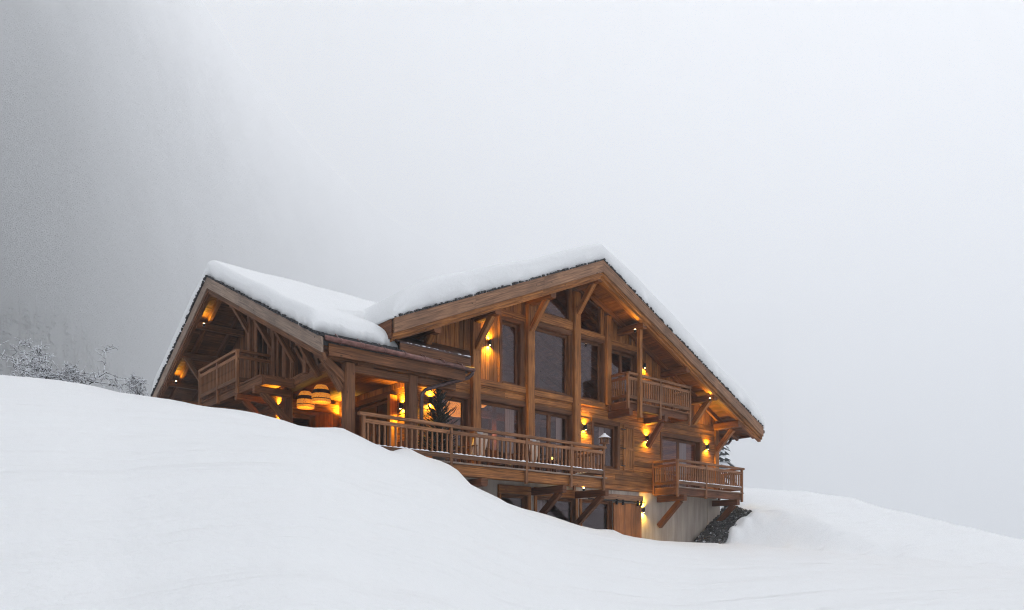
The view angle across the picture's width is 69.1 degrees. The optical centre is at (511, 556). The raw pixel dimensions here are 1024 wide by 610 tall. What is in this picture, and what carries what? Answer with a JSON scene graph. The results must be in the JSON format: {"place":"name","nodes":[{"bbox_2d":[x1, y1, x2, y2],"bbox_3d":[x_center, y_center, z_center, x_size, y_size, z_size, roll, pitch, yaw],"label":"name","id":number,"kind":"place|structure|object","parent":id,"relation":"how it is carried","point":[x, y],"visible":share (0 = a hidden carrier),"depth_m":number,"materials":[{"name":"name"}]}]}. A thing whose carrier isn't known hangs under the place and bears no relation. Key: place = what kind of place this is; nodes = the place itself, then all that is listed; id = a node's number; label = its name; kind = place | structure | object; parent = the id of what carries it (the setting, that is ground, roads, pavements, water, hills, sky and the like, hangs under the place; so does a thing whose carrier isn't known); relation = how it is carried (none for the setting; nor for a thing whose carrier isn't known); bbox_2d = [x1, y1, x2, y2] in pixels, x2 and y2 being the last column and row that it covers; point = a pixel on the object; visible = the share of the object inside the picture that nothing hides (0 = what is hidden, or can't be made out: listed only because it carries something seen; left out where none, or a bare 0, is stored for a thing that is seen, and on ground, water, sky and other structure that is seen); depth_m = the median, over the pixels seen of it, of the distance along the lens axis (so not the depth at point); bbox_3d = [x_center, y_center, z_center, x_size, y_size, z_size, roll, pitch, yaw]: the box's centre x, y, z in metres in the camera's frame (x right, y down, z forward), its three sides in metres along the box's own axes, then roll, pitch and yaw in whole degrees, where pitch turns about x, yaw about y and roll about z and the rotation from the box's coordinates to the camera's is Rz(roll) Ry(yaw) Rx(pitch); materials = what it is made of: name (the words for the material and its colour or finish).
{"place":"outdoors","nodes":[
{"label":"outdoors","id":0,"kind":"place"},
{"bbox_2d":[0,0,782,489],"bbox_3d":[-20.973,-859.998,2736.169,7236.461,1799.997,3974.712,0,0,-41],"label":"hillside","id":1,"kind":"structure","parent":0,"point":[156,156],"depth_m":1514.23,"materials":[{"name":"grey snow"}]},
{"bbox_2d":[0,288,151,393],"bbox_3d":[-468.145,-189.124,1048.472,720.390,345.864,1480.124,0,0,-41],"label":"forest","id":2,"kind":"object","parent":1,"relation":"on","point":[19,323],"visible":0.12,"depth_m":596.33,"materials":[{"name":"grey plant"}]},
{"bbox_2d":[0,375,1023,609],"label":"ground","id":3,"kind":"structure","parent":0,"point":[111,500],"depth_m":7.90,"materials":[{"name":"white snow"}]},
{"bbox_2d":[0,338,62,380],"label":"fruit tree","id":4,"kind":"object","parent":3,"relation":"on","point":[33,365],"visible":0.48,"depth_m":30.04,"materials":[{"name":"white plant"}]},
{"bbox_2d":[48,343,134,392],"bbox_3d":[-17.728,-7.279,31.032,3.577,3.206,2.962,0,0,34],"label":"fruit tree","id":5,"kind":"object","parent":3,"relation":"on","point":[74,375],"visible":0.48,"depth_m":30.64,"materials":[{"name":"white plant"}]},
{"bbox_2d":[125,373,148,395],"bbox_3d":[-16.697,-6.884,33.169,1.614,2.503,2.413,0,0,18],"label":"shrub","id":6,"kind":"object","parent":3,"relation":"on","point":[136,384],"visible":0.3,"depth_m":32.82,"materials":[{"name":"white plant"}]},
{"bbox_2d":[151,243,764,541],"bbox_3d":[-1.645,-4.831,30.169,20.855,11.661,14.574,0,0,-41],"label":"chalet","id":7,"kind":"object","parent":3,"relation":"on","point":[555,367],"visible":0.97,"depth_m":24.52,"materials":[{"name":"brown wood"}]},
{"bbox_2d":[255,325,268,375],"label":"window","id":8,"kind":"structure","parent":7,"relation":"in","point":[257,342],"depth_m":23.00,"materials":[{"name":"brown wood"}]},
{"bbox_2d":[276,337,291,378],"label":"window","id":9,"kind":"structure","parent":7,"relation":"in","point":[278,346],"depth_m":21.80,"materials":[{"name":"brown wood"}]},
{"bbox_2d":[296,389,314,409],"bbox_3d":[-6.384,-4.876,23.006,0.556,0.571,0.556,0,0,-41],"label":"pendant lamp","id":10,"kind":"object","parent":7,"relation":"hanging from","point":[304,400],"visible":0.96,"depth_m":22.82,"materials":[{"name":"fabric"}]},
{"bbox_2d":[293,408,318,427],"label":"window","id":11,"kind":"structure","parent":7,"relation":"in","point":[297,413],"depth_m":24.17,"materials":[{"name":"brown wood"}]},
{"bbox_2d":[311,384,330,403],"bbox_3d":[-5.751,-4.931,22.426,0.587,0.582,0.587,0,0,-41],"label":"pendant lamp","id":12,"kind":"object","parent":7,"relation":"hanging from","point":[320,393],"visible":0.98,"depth_m":22.23,"materials":[{"name":"fabric"}]},
{"bbox_2d":[355,391,390,444],"bbox_3d":[-4.326,-3.815,23.320,0.265,2.310,2.340,0,0,-41],"label":"window","id":13,"kind":"structure","parent":7,"relation":"in","point":[382,396],"depth_m":23.36,"materials":[{"name":"brown wood"}]},
{"bbox_2d":[418,389,459,460],"bbox_3d":[-2.097,-3.985,21.213,1.641,2.710,1.524,0,0,-41],"label":"spruce tree","id":14,"kind":"object","parent":7,"relation":"on","point":[438,408],"visible":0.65,"depth_m":21.09,"materials":[{"name":"green plant"}]},
{"bbox_2d":[443,401,460,416],"bbox_3d":[-1.668,-4.735,23.659,1.120,0.570,1.120,0,0,-41],"label":"painting","id":15,"kind":"object","parent":7,"relation":"hanging from","point":[457,412],"visible":0.27,"depth_m":23.22},
{"bbox_2d":[440,390,470,462],"bbox_3d":[-1.807,-3.835,22.677,1.220,2.350,0.225,0,0,-41],"label":"window","id":16,"kind":"structure","parent":7,"relation":"in","point":[463,398],"depth_m":22.94,"materials":[{"name":"brown wood"}]},
{"bbox_2d":[458,432,488,464],"bbox_3d":[-1.111,-3.174,22.181,0.871,1.093,0.680,0,0,29],"label":"lounge chair","id":17,"kind":"object","parent":7,"relation":"on","point":[477,446],"visible":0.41,"depth_m":21.92,"materials":[{"name":"white fabric"}]},
{"bbox_2d":[481,394,525,468],"bbox_3d":[-0.408,-3.865,24.004,2.010,2.410,0.406,0,0,-41],"label":"window","id":18,"kind":"structure","parent":7,"relation":"in","point":[509,405],"depth_m":24.45,"materials":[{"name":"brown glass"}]},
{"bbox_2d":[499,315,523,386],"bbox_3d":[-0.073,-6.665,24.174,1.020,2.210,0.225,0,0,-41],"label":"window","id":19,"kind":"structure","parent":7,"relation":"in","point":[518,325],"depth_m":24.37,"materials":[{"name":"brown wood"}]},
{"bbox_2d":[501,493,527,509],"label":"window","id":20,"kind":"structure","parent":7,"relation":"in","point":[524,498],"depth_m":24.57,"materials":[{"name":"brown wood"}]},
{"bbox_2d":[511,439,539,469],"bbox_3d":[0.491,-3.174,23.630,0.870,1.093,0.680,0,0,29],"label":"lounge chair","id":21,"kind":"object","parent":7,"relation":"on","point":[512,454],"visible":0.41,"depth_m":23.37,"materials":[{"name":"white fabric"}]},
{"bbox_2d":[535,322,571,396],"bbox_3d":[1.297,-6.705,25.356,2.000,2.290,0.225,0,0,-41],"label":"window","id":22,"kind":"structure","parent":7,"relation":"in","point":[544,328],"depth_m":25.75,"materials":[{"name":"brown wood"}]},
{"bbox_2d":[535,404,571,472],"bbox_3d":[1.257,-3.865,25.441,2.050,2.410,0.406,0,0,-41],"label":"window","id":23,"kind":"structure","parent":7,"relation":"in","point":[560,414],"depth_m":25.87,"materials":[{"name":"brown wood"}]},
{"bbox_2d":[537,496,574,523],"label":"window","id":24,"kind":"structure","parent":7,"relation":"in","point":[541,500],"depth_m":25.84,"materials":[{"name":"brown wood"}]},
{"bbox_2d":[544,289,568,319],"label":"gable window","id":25,"kind":"structure","parent":7,"relation":"in","point":[567,290],"depth_m":25.89,"materials":[{"name":"brown wood"}]},
{"bbox_2d":[578,290,600,333],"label":"gable window","id":26,"kind":"structure","parent":7,"relation":"in","point":[590,300],"depth_m":26.92,"materials":[{"name":"brown wood"}]},
{"bbox_2d":[581,334,604,402],"bbox_3d":[2.769,-6.725,26.627,1.470,2.330,0.225,0,0,-41],"label":"window","id":27,"kind":"structure","parent":7,"relation":"in","point":[600,343],"depth_m":26.99,"materials":[{"name":"brown wood"}]},
{"bbox_2d":[582,499,611,529],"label":"window","id":28,"kind":"structure","parent":7,"relation":"in","point":[608,503],"depth_m":27.33,"materials":[{"name":"brown wood"}]},
{"bbox_2d":[598,433,609,445],"bbox_3d":[3.087,-3.885,24.844,0.420,0.470,0.420,0,0,-41],"label":"bird feeder","id":29,"kind":"object","parent":7,"relation":"on","point":[605,437],"visible":1,"depth_m":24.78,"materials":[{"name":"brown wood"}]},
{"bbox_2d":[591,417,619,469],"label":"window","id":30,"kind":"structure","parent":7,"relation":"in","point":[597,422],"depth_m":27.48,"materials":[{"name":"brown wood"}]},
{"bbox_2d":[612,345,636,402],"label":"window","id":31,"kind":"structure","parent":7,"relation":"in","point":[621,352],"depth_m":27.94,"materials":[{"name":"brown wood"}]},
{"bbox_2d":[613,503,641,537],"bbox_3d":[4.316,-0.835,27.766,1.574,2.270,0.041,0,0,-41],"label":"sliding door","id":32,"kind":"structure","parent":7,"relation":"in","point":[627,518],"depth_m":27.77,"materials":[{"name":"brown wood"}]},
{"bbox_2d":[660,432,701,487],"bbox_3d":[6.726,-3.775,30.162,2.720,2.230,0.406,0,0,-41],"label":"window","id":33,"kind":"structure","parent":7,"relation":"in","point":[681,443],"depth_m":30.50,"materials":[{"name":"brown wood"}]},
{"bbox_2d":[694,506,751,543],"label":"rocks","id":34,"kind":"object","parent":3,"relation":"on","point":[714,531],"visible":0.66,"depth_m":30.58,"materials":[{"name":"grey stone"}]},
{"bbox_2d":[719,441,737,485],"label":"spruce tree","id":35,"kind":"object","parent":3,"relation":"on","point":[724,459],"visible":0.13,"depth_m":65.37,"materials":[{"name":"grey plant"}]},
{"bbox_2d":[540,460,563,472],"bbox_3d":[1.296,-2.860,24.104,0.600,0.460,0.500,0,0,-41],"label":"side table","id":36,"kind":"object","parent":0,"point":[552,463],"visible":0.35,"depth_m":24.07,"materials":[{"name":"brown wood"}]},
{"bbox_2d":[201,0,1023,539],"label":"sky","id":37,"kind":"structure","parent":0,"point":[856,167],"materials":[{"name":"white"}]}
]}

